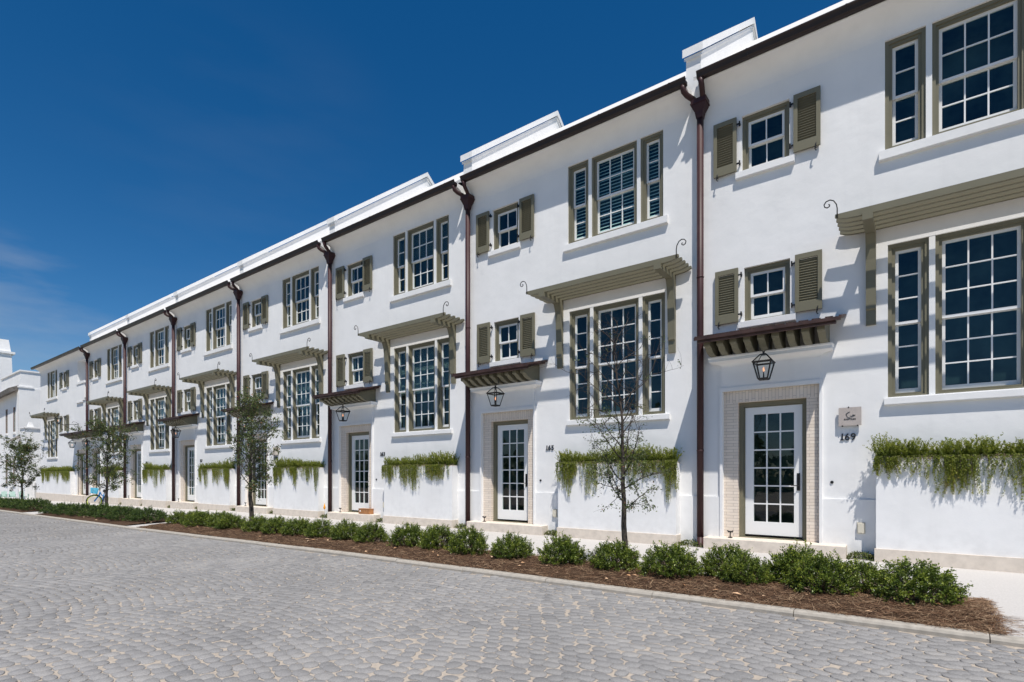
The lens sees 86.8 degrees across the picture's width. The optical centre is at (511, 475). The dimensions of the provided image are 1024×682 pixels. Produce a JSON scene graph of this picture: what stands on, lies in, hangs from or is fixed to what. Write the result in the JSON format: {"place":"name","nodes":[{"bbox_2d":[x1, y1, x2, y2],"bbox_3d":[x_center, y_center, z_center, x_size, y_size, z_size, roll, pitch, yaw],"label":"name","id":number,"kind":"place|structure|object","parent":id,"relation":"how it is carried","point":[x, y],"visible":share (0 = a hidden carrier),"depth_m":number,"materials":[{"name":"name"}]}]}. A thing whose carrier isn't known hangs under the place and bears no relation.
{"place":"outdoors","nodes":[
{"label":"outdoors","id":0,"kind":"place"},
{"bbox_2d":[54,416,78,430],"bbox_3d":[-27.522,-3.227,33.411,0.379,0.964,1.157,0,0,45],"label":"lantern","id":1,"kind":"object","parent":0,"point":[65,424],"visible":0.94,"depth_m":33.28,"materials":[{"name":"black metal"}]},
{"bbox_2d":[0,0,842,372],"label":"sky","id":2,"kind":"structure","parent":0,"point":[149,149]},
{"bbox_2d":[0,511,1023,681],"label":"road","id":3,"kind":"structure","parent":0,"point":[396,664],"depth_m":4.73,"materials":[{"name":"grey stone"}]},
{"bbox_2d":[0,510,1023,647],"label":"curb","id":4,"kind":"structure","parent":3,"relation":"on","point":[970,635],"depth_m":6.21,"materials":[{"name":"concrete"}]},
{"bbox_2d":[1,497,1023,636],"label":"sidewalk","id":5,"kind":"structure","parent":0,"point":[1004,591],"depth_m":8.23,"materials":[{"name":"concrete"}]},
{"bbox_2d":[0,339,18,497],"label":"neighbour house","id":6,"kind":"structure","parent":5,"relation":"on","point":[9,404],"depth_m":45.53,"materials":[{"name":"white paint"}]},
{"bbox_2d":[4,409,7,435],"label":"window","id":7,"kind":"structure","parent":6,"relation":"in","point":[6,433],"depth_m":45.15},
{"bbox_2d":[0,507,37,511],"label":"mulch bed","id":8,"kind":"object","parent":5,"relation":"on","point":[13,509],"visible":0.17,"depth_m":25.72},
{"bbox_2d":[0,497,22,508],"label":"spreading juniper","id":9,"kind":"object","parent":8,"relation":"on","point":[4,504],"visible":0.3,"depth_m":27.13,"materials":[{"name":"green plant"}]},
{"bbox_2d":[6,498,31,508],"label":"spreading juniper","id":10,"kind":"object","parent":8,"relation":"on","point":[14,504],"visible":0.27,"depth_m":26.10,"materials":[{"name":"green plant"}]},
{"bbox_2d":[0,429,49,498],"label":"young tree","id":11,"kind":"object","parent":8,"relation":"on","point":[27,448],"visible":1,"depth_m":28.73,"materials":[{"name":"green plant"}]},
{"bbox_2d":[16,497,55,509],"bbox_3d":[-22.408,1.287,25.478,1.480,0.673,2.166,0,0,-43],"label":"spreading juniper","id":12,"kind":"object","parent":8,"relation":"on","point":[34,504],"visible":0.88,"depth_m":25.17,"materials":[{"name":"green plant"}]},
{"bbox_2d":[0,370,39,498],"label":"neighbour house","id":13,"kind":"structure","parent":5,"relation":"on","point":[28,383],"depth_m":43.36,"materials":[{"name":"white paint"}]},
{"bbox_2d":[29,346,88,502],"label":"town house","id":14,"kind":"structure","parent":5,"relation":"on","point":[62,385],"depth_m":35.62,"materials":[{"name":"white paint"}]},
{"bbox_2d":[46,370,57,401],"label":"window","id":15,"kind":"structure","parent":14,"relation":"in","point":[52,376],"depth_m":37.61,"materials":[{"name":"white glass"}]},
{"bbox_2d":[46,420,57,458],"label":"window","id":16,"kind":"structure","parent":14,"relation":"in","point":[52,437],"depth_m":37.60,"materials":[{"name":"white glass"}]},
{"bbox_2d":[38,465,73,483],"bbox_3d":[-30.491,-0.095,36.242,7.019,1.291,0.661,0,0,37],"label":"trailing rosemary","id":17,"kind":"object","parent":14,"relation":"in","point":[63,471],"visible":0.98,"depth_m":35.73,"materials":[{"name":"green plant"}]},
{"bbox_2d":[83,455,85,493],"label":"door","id":18,"kind":"structure","parent":14,"relation":"in","point":[84,464],"depth_m":33.89,"materials":[{"name":"white paint"}]},
{"bbox_2d":[86,487,105,503],"bbox_3d":[-20.165,1.046,26.587,0.790,1.054,1.588,7,-2,-20],"label":"bicycle","id":19,"kind":"object","parent":5,"relation":"on","point":[102,499],"visible":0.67,"depth_m":26.09,"materials":[{"name":"blue metal"}]},
{"bbox_2d":[37,513,167,524],"bbox_3d":[-15.644,1.544,20.494,10.200,0.154,1.620,0,0,37],"label":"mulch bed","id":20,"kind":"object","parent":5,"relation":"on","point":[102,520],"visible":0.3,"depth_m":18.98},
{"bbox_2d":[38,502,65,513],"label":"spreading juniper","id":21,"kind":"object","parent":20,"relation":"on","point":[47,509],"visible":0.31,"depth_m":22.67,"materials":[{"name":"green plant"}]},
{"bbox_2d":[50,502,80,514],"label":"spreading juniper","id":22,"kind":"object","parent":20,"relation":"on","point":[60,509],"visible":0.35,"depth_m":21.73,"materials":[{"name":"green plant"}]},
{"bbox_2d":[62,502,97,515],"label":"spreading juniper","id":23,"kind":"object","parent":20,"relation":"on","point":[73,510],"visible":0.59,"depth_m":21.05,"materials":[{"name":"green plant"}]},
{"bbox_2d":[78,501,114,516],"bbox_3d":[-15.476,1.265,20.557,1.992,0.579,1.436,0,0,25],"label":"spreading juniper","id":24,"kind":"object","parent":20,"relation":"on","point":[90,511],"visible":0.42,"depth_m":20.24,"materials":[{"name":"green plant"}]},
{"bbox_2d":[67,414,139,503],"bbox_3d":[-15.735,-0.452,21.234,2.270,4.148,2.148,0,0,-11],"label":"young tree","id":25,"kind":"object","parent":20,"relation":"on","point":[100,432],"visible":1,"depth_m":21.04,"materials":[{"name":"green plant"}]},
{"bbox_2d":[92,504,125,518],"bbox_3d":[-14.368,1.279,19.677,2.009,0.520,1.482,0,0,44],"label":"spreading juniper","id":26,"kind":"object","parent":20,"relation":"on","point":[101,512],"visible":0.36,"depth_m":19.32,"materials":[{"name":"green plant"}]},
{"bbox_2d":[103,504,142,519],"bbox_3d":[-13.348,1.248,18.728,1.302,0.563,1.906,0,0,-39],"label":"spreading juniper","id":27,"kind":"object","parent":20,"relation":"on","point":[117,513],"visible":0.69,"depth_m":18.38,"materials":[{"name":"green plant"}]},
{"bbox_2d":[122,506,168,521],"bbox_3d":[-12.116,1.243,18.032,1.822,0.550,1.314,0,0,31],"label":"spreading juniper","id":28,"kind":"object","parent":20,"relation":"on","point":[142,515],"visible":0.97,"depth_m":17.76,"materials":[{"name":"green plant"}]},
{"bbox_2d":[73,297,169,504],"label":"town house","id":29,"kind":"structure","parent":5,"relation":"on","point":[103,347],"depth_m":31.02,"materials":[{"name":"white paint"}]},
{"bbox_2d":[101,463,122,481],"bbox_3d":[-22.194,-0.092,29.988,3.094,1.226,0.553,0,0,37],"label":"trailing rosemary","id":30,"kind":"object","parent":29,"relation":"in","point":[117,469],"visible":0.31,"depth_m":29.52,"materials":[{"name":"green plant"}]},
{"bbox_2d":[105,344,121,384],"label":"window","id":31,"kind":"structure","parent":29,"relation":"in","point":[115,353],"depth_m":30.52,"materials":[{"name":"green paint"}]},
{"bbox_2d":[108,406,121,454],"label":"window","id":32,"kind":"structure","parent":29,"relation":"in","point":[113,413],"depth_m":30.52,"materials":[{"name":"green paint"}]},
{"bbox_2d":[109,277,212,507],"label":"town house","id":33,"kind":"structure","parent":5,"relation":"on","point":[147,332],"depth_m":27.27,"materials":[{"name":"white paint"}]},
{"bbox_2d":[130,345,138,368],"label":"small window","id":34,"kind":"structure","parent":33,"relation":"in","point":[136,364],"depth_m":28.61,"materials":[{"name":"green paint"}]},
{"bbox_2d":[131,400,138,422],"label":"small window","id":35,"kind":"structure","parent":33,"relation":"in","point":[136,419],"depth_m":28.57,"materials":[{"name":"green paint"}]},
{"bbox_2d":[137,451,140,496],"bbox_3d":[-19.533,-0.095,28.420,0.980,2.430,0.109,0,0,37],"label":"door","id":36,"kind":"structure","parent":33,"relation":"in","point":[138,452],"depth_m":28.66,"materials":[{"name":"white paint"}]},
{"bbox_2d":[140,462,171,486],"bbox_3d":[-17.323,-0.077,26.344,3.150,1.322,0.603,0,0,37],"label":"trailing rosemary","id":37,"kind":"object","parent":33,"relation":"in","point":[148,468],"visible":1,"depth_m":26.17,"materials":[{"name":"green plant"}]},
{"bbox_2d":[147,326,169,371],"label":"window","id":38,"kind":"structure","parent":33,"relation":"in","point":[159,339],"depth_m":26.89,"materials":[{"name":"green paint"}]},
{"bbox_2d":[148,397,169,452],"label":"window","id":39,"kind":"structure","parent":33,"relation":"in","point":[159,407],"depth_m":26.87,"materials":[{"name":"green paint"}]},
{"bbox_2d":[157,252,266,510],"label":"town house","id":40,"kind":"structure","parent":5,"relation":"on","point":[204,320],"depth_m":23.66,"materials":[{"name":"white paint"}]},
{"bbox_2d":[180,325,191,352],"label":"small window","id":41,"kind":"structure","parent":40,"relation":"in","point":[186,329],"depth_m":24.96,"materials":[{"name":"green paint"}]},
{"bbox_2d":[181,389,191,414],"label":"small window","id":42,"kind":"structure","parent":40,"relation":"in","point":[187,391],"depth_m":24.93,"materials":[{"name":"green paint"}]},
{"bbox_2d":[188,447,193,499],"bbox_3d":[-14.647,-0.095,24.768,0.980,2.430,0.109,0,0,37],"label":"door","id":43,"kind":"structure","parent":40,"relation":"in","point":[190,497],"depth_m":24.84,"materials":[{"name":"white paint"}]},
{"bbox_2d":[196,459,235,488],"bbox_3d":[-12.385,-0.071,22.712,2.977,1.264,0.595,0,0,37],"label":"trailing rosemary","id":44,"kind":"object","parent":40,"relation":"in","point":[226,466],"visible":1,"depth_m":22.37,"materials":[{"name":"green plant"}]},
{"bbox_2d":[203,301,232,355],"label":"window","id":45,"kind":"structure","parent":40,"relation":"in","point":[221,322],"depth_m":23.22,"materials":[{"name":"green paint"}]},
{"bbox_2d":[204,383,232,448],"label":"window","id":46,"kind":"structure","parent":40,"relation":"in","point":[218,397],"depth_m":23.21,"materials":[{"name":"green paint"}]},
{"bbox_2d":[221,219,337,517],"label":"town house","id":47,"kind":"structure","parent":5,"relation":"on","point":[282,294],"depth_m":19.91,"materials":[{"name":"white paint"}]},
{"bbox_2d":[248,299,262,331],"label":"small window","id":48,"kind":"structure","parent":47,"relation":"in","point":[255,327],"depth_m":21.29,"materials":[{"name":"green paint"}]},
{"bbox_2d":[250,374,262,403],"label":"small window","id":49,"kind":"structure","parent":47,"relation":"in","point":[255,377],"depth_m":21.28,"materials":[{"name":"green paint"}]},
{"bbox_2d":[256,442,265,504],"bbox_3d":[-9.761,-0.095,21.116,0.980,2.430,0.109,0,0,37],"label":"door","id":50,"kind":"structure","parent":47,"relation":"in","point":[262,501],"depth_m":21.20,"materials":[{"name":"white paint"}]},
{"bbox_2d":[269,456,323,490],"bbox_3d":[-7.629,-0.101,19.061,3.104,1.249,0.642,0,0,37],"label":"trailing rosemary","id":51,"kind":"object","parent":47,"relation":"in","point":[292,465],"visible":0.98,"depth_m":18.92,"materials":[{"name":"green plant"}]},
{"bbox_2d":[279,266,320,333],"bbox_3d":[-7.331,-6.228,19.515,2.490,2.015,0.825,0,0,37],"label":"window","id":52,"kind":"structure","parent":47,"relation":"in","point":[304,287],"depth_m":19.58,"materials":[{"name":"green paint"}]},
{"bbox_2d":[280,365,320,443],"bbox_3d":[-7.287,-2.505,19.482,2.460,2.680,0.825,0,0,37],"label":"window","id":53,"kind":"structure","parent":47,"relation":"in","point":[304,411],"depth_m":19.56,"materials":[{"name":"green paint"}]},
{"bbox_2d":[312,171,469,527],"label":"town house","id":54,"kind":"structure","parent":5,"relation":"on","point":[395,261],"depth_m":16.30,"materials":[{"name":"white paint"}]},
{"bbox_2d":[336,404,350,421],"bbox_3d":[-5.292,-2.091,16.939,0.339,0.779,0.339,0,0,37],"label":"lantern","id":55,"kind":"object","parent":54,"relation":"hanging from","point":[345,411],"visible":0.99,"depth_m":16.91,"materials":[{"name":"black metal"}]},
{"bbox_2d":[343,261,364,302],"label":"small window","id":56,"kind":"structure","parent":54,"relation":"in","point":[358,294],"depth_m":17.65,"materials":[{"name":"green paint"}]},
{"bbox_2d":[344,352,364,389],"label":"small window","id":57,"kind":"structure","parent":54,"relation":"in","point":[359,358],"depth_m":17.62,"materials":[{"name":"green paint"}]},
{"bbox_2d":[352,435,368,509],"bbox_3d":[-4.875,-0.095,17.464,0.980,2.430,0.109,0,0,37],"label":"door","id":58,"kind":"structure","parent":54,"relation":"in","point":[355,506],"depth_m":17.57,"materials":[{"name":"white paint"}]},
{"bbox_2d":[358,508,373,513],"bbox_3d":[-4.542,1.096,16.840,0.510,0.162,0.190,0,0,37],"label":"wooden box","id":59,"kind":"object","parent":54,"relation":"on","point":[366,511],"visible":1,"depth_m":16.74,"materials":[{"name":"brown wood"}]},
{"bbox_2d":[389,215,451,302],"bbox_3d":[-2.445,-6.228,15.863,2.490,2.015,0.825,0,0,37],"label":"window","id":60,"kind":"structure","parent":54,"relation":"in","point":[424,268],"depth_m":15.93,"materials":[{"name":"green paint"}]},
{"bbox_2d":[381,450,460,489],"bbox_3d":[-2.630,-0.146,15.389,3.026,1.145,0.584,0,0,37],"label":"trailing rosemary","id":61,"kind":"object","parent":54,"relation":"in","point":[436,461],"visible":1,"depth_m":15.26,"materials":[{"name":"green plant"}]},
{"bbox_2d":[391,338,452,436],"bbox_3d":[-2.401,-2.505,15.830,2.460,2.680,0.825,0,0,37],"label":"window","id":62,"kind":"structure","parent":54,"relation":"in","point":[422,392],"depth_m":15.92,"materials":[{"name":"glass"}]},
{"bbox_2d":[99,502,873,560],"bbox_3d":[-9.508,1.449,20.549,45.434,0.446,0.304,0,0,37],"label":"ground cover","id":63,"kind":"object","parent":5,"relation":"on","point":[848,556],"visible":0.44,"depth_m":10.78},
{"bbox_2d":[452,71,699,545],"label":"town house","id":64,"kind":"structure","parent":5,"relation":"on","point":[574,230],"depth_m":12.55,"materials":[{"name":"white paint"}]},
{"bbox_2d":[486,377,504,406],"bbox_3d":[-0.406,-2.091,13.287,0.339,0.779,0.339,0,0,37],"label":"lantern","id":65,"kind":"object","parent":64,"relation":"hanging from","point":[495,398],"visible":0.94,"depth_m":13.27,"materials":[{"name":"black metal"}]},
{"bbox_2d":[488,202,520,257],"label":"small window","id":66,"kind":"structure","parent":64,"relation":"in","point":[506,218],"depth_m":13.99,"materials":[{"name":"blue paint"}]},
{"bbox_2d":[489,318,521,367],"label":"small window","id":67,"kind":"structure","parent":64,"relation":"in","point":[506,332],"depth_m":13.97,"materials":[{"name":"green paint"}]},
{"bbox_2d":[498,424,527,520],"bbox_3d":[0.011,-0.095,13.812,0.980,2.430,0.109,0,0,37],"label":"door","id":68,"kind":"structure","parent":64,"relation":"in","point":[509,514],"depth_m":13.85,"materials":[{"name":"white paint"}]},
{"bbox_2d":[563,130,667,252],"bbox_3d":[2.441,-6.228,12.211,2.490,2.015,0.825,0,0,37],"label":"window","id":69,"kind":"structure","parent":64,"relation":"in","point":[616,193],"depth_m":12.21,"materials":[{"name":"glass"}]},
{"bbox_2d":[566,292,669,425],"bbox_3d":[2.485,-2.505,12.178,2.460,2.680,0.825,0,0,37],"label":"window","id":70,"kind":"structure","parent":64,"relation":"in","point":[582,325],"depth_m":12.26,"materials":[{"name":"blue paint"}]},
{"bbox_2d":[554,443,684,502],"bbox_3d":[2.202,-0.083,11.688,3.044,1.302,0.750,0,0,37],"label":"trailing rosemary","id":71,"kind":"object","parent":64,"relation":"in","point":[657,457],"visible":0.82,"depth_m":11.52,"materials":[{"name":"green plant"}]},
{"bbox_2d":[136,522,1023,636],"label":"mulch bed","id":72,"kind":"object","parent":5,"relation":"on","point":[491,561],"visible":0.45,"depth_m":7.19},
{"bbox_2d":[164,508,186,523],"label":"leafy shrub","id":73,"kind":"object","parent":72,"relation":"on","point":[174,518],"visible":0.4,"depth_m":16.49,"materials":[{"name":"green plant"}]},
{"bbox_2d":[178,509,203,523],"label":"leafy shrub","id":74,"kind":"object","parent":72,"relation":"on","point":[181,520],"visible":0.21,"depth_m":16.10,"materials":[{"name":"green plant"}]},
{"bbox_2d":[181,510,212,526],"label":"leafy shrub","id":75,"kind":"object","parent":72,"relation":"on","point":[196,518],"visible":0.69,"depth_m":15.46,"materials":[{"name":"green plant"}]},
{"bbox_2d":[203,511,237,526],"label":"leafy shrub","id":76,"kind":"object","parent":72,"relation":"on","point":[209,520],"visible":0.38,"depth_m":15.15,"materials":[{"name":"green plant"}]},
{"bbox_2d":[208,512,247,529],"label":"leafy shrub","id":77,"kind":"object","parent":72,"relation":"on","point":[225,522],"visible":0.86,"depth_m":14.54,"materials":[{"name":"green plant"}]},
{"bbox_2d":[215,378,288,527],"bbox_3d":[-6.867,-0.505,14.780,1.999,4.071,1.941,0,0,37],"label":"young tree","id":78,"kind":"object","parent":72,"relation":"on","point":[251,409],"visible":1,"depth_m":14.54,"materials":[{"name":"green plant"}]},
{"bbox_2d":[240,513,276,531],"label":"leafy shrub","id":79,"kind":"object","parent":72,"relation":"on","point":[254,524],"visible":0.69,"depth_m":13.67,"materials":[{"name":"green plant"}]},
{"bbox_2d":[259,514,288,533],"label":"leafy shrub","id":80,"kind":"object","parent":72,"relation":"on","point":[278,522],"visible":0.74,"depth_m":13.12,"materials":[{"name":"green plant"}]},
{"bbox_2d":[279,516,311,535],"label":"leafy shrub","id":81,"kind":"object","parent":72,"relation":"on","point":[296,525],"visible":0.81,"depth_m":12.70,"materials":[{"name":"green plant"}]},
{"bbox_2d":[303,517,333,537],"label":"leafy shrub","id":82,"kind":"object","parent":72,"relation":"on","point":[316,529],"visible":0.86,"depth_m":12.13,"materials":[{"name":"green plant"}]},
{"bbox_2d":[326,518,361,540],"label":"leafy shrub","id":83,"kind":"object","parent":72,"relation":"on","point":[344,529],"visible":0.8,"depth_m":11.64,"materials":[{"name":"green plant"}]},
{"bbox_2d":[349,519,390,542],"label":"leafy shrub","id":84,"kind":"object","parent":72,"relation":"on","point":[368,532],"visible":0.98,"depth_m":11.10,"materials":[{"name":"green plant"}]},
{"bbox_2d":[387,521,426,546],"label":"leafy shrub","id":85,"kind":"object","parent":72,"relation":"on","point":[402,536],"visible":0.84,"depth_m":10.44,"materials":[{"name":"green plant"}]},
{"bbox_2d":[416,522,456,550],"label":"leafy shrub","id":86,"kind":"object","parent":72,"relation":"on","point":[433,537],"visible":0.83,"depth_m":10.10,"materials":[{"name":"green plant"}]},
{"bbox_2d":[444,525,488,555],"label":"leafy shrub","id":87,"kind":"object","parent":72,"relation":"on","point":[460,542],"visible":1,"depth_m":9.33,"materials":[{"name":"green plant"}]},
{"bbox_2d":[489,530,535,559],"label":"leafy shrub","id":88,"kind":"object","parent":72,"relation":"on","point":[516,547],"visible":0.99,"depth_m":8.83,"materials":[{"name":"green plant"}]},
{"bbox_2d":[141,520,939,611],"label":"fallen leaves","id":89,"kind":"object","parent":72,"relation":"on","point":[605,578],"visible":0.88,"depth_m":7.23,"materials":[{"name":"brown plant"}]},
{"bbox_2d":[536,531,590,564],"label":"leafy shrub","id":90,"kind":"object","parent":72,"relation":"on","point":[566,550],"visible":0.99,"depth_m":8.28,"materials":[{"name":"green plant"}]},
{"bbox_2d":[537,310,683,564],"bbox_3d":[1.367,-0.559,7.964,1.952,4.039,1.456,0,0,-19],"label":"young tree","id":91,"kind":"object","parent":72,"relation":"on","point":[623,458],"visible":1,"depth_m":8.02,"materials":[{"name":"green plant"}]},
{"bbox_2d":[587,536,642,571],"bbox_3d":[1.491,1.138,7.931,0.856,0.499,0.894,0,0,19],"label":"leafy shrub","id":92,"kind":"object","parent":72,"relation":"on","point":[620,551],"visible":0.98,"depth_m":7.76,"materials":[{"name":"green plant"}]},
{"bbox_2d":[636,540,708,577],"bbox_3d":[2.091,1.128,7.346,0.936,0.513,0.948,0,0,-24],"label":"leafy shrub","id":93,"kind":"object","parent":72,"relation":"on","point":[671,560],"visible":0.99,"depth_m":7.18,"materials":[{"name":"green plant"}]},
{"bbox_2d":[698,542,753,577],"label":"leafy shrub","id":94,"kind":"object","parent":72,"relation":"on","point":[711,561],"visible":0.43,"depth_m":7.22,"materials":[{"name":"green plant"}]},
{"bbox_2d":[712,549,777,584],"bbox_3d":[2.931,1.147,6.825,0.782,0.462,0.623,0,0,13],"label":"leafy shrub","id":95,"kind":"object","parent":72,"relation":"on","point":[731,568],"visible":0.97,"depth_m":6.70,"materials":[{"name":"green plant"}]},
{"bbox_2d":[762,538,833,586],"bbox_3d":[3.596,1.095,6.860,0.950,0.622,0.884,0,0,29],"label":"leafy shrub","id":96,"kind":"object","parent":72,"relation":"on","point":[780,566],"visible":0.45,"depth_m":6.75,"materials":[{"name":"green plant"}]},
{"bbox_2d":[778,548,865,596],"bbox_3d":[3.619,1.105,6.269,0.823,0.542,0.859,0,0,-16],"label":"leafy shrub","id":97,"kind":"object","parent":72,"relation":"on","point":[824,580],"visible":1,"depth_m":6.13,"materials":[{"name":"green plant"}]},
{"bbox_2d":[832,558,889,593],"bbox_3d":[4.107,1.178,6.358,0.740,0.428,0.731,0,0,0],"label":"leafy shrub","id":98,"kind":"object","parent":72,"relation":"on","point":[866,567],"visible":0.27,"depth_m":6.29,"materials":[{"name":"green plant"}]},
{"bbox_2d":[863,555,973,606],"bbox_3d":[4.340,1.111,5.827,0.958,0.524,1.001,0,0,42],"label":"leafy shrub","id":99,"kind":"object","parent":72,"relation":"on","point":[940,585],"visible":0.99,"depth_m":5.66,"materials":[{"name":"green plant"}]},
{"bbox_2d":[680,0,1023,572],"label":"town house","id":100,"kind":"structure","parent":5,"relation":"on","point":[860,203],"depth_m":9.20,"materials":[{"name":"white paint"}]},
{"bbox_2d":[752,336,775,380],"bbox_3d":[4.480,-2.091,9.636,0.339,0.779,0.339,0,0,37],"label":"lantern","id":101,"kind":"object","parent":100,"relation":"hanging from","point":[773,362],"visible":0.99,"depth_m":9.61,"materials":[{"name":"black metal"}]},
{"bbox_2d":[735,101,794,180],"bbox_3d":[4.916,-6.270,10.361,1.010,1.220,0.825,0,0,37],"label":"small window","id":102,"kind":"structure","parent":100,"relation":"in","point":[765,132],"depth_m":10.34,"materials":[{"name":"glass"}]},
{"bbox_2d":[738,259,795,329],"bbox_3d":[4.944,-3.390,10.340,0.980,1.180,0.825,0,0,37],"label":"small window","id":103,"kind":"structure","parent":100,"relation":"in","point":[767,286],"depth_m":10.32,"materials":[{"name":"glass"}]},
{"bbox_2d":[745,404,801,536],"bbox_3d":[4.897,-0.095,10.161,0.980,2.430,0.109,0,0,37],"label":"door","id":104,"kind":"structure","parent":100,"relation":"in","point":[794,529],"depth_m":10.20,"materials":[{"name":"white paint"}]},
{"bbox_2d":[839,407,860,426],"bbox_3d":[5.775,-1.015,9.247,0.330,0.336,0.070,0,0,37],"label":"wall plaque","id":105,"kind":"object","parent":100,"relation":"attached to","point":[849,416],"depth_m":9.23,"materials":[{"name":"stone"}]},
{"bbox_2d":[866,431,1023,499],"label":"trailing rosemary","id":106,"kind":"object","parent":100,"relation":"in","point":[949,454],"visible":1,"depth_m":8.23,"materials":[{"name":"green plant"}]},
{"bbox_2d":[879,0,1023,162],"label":"window","id":107,"kind":"structure","parent":100,"relation":"in","point":[959,76],"depth_m":8.71,"materials":[{"name":"blue paint"}]},
{"bbox_2d":[884,217,1023,405],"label":"window","id":108,"kind":"structure","parent":100,"relation":"in","point":[956,299],"depth_m":8.73,"materials":[{"name":"glass"}]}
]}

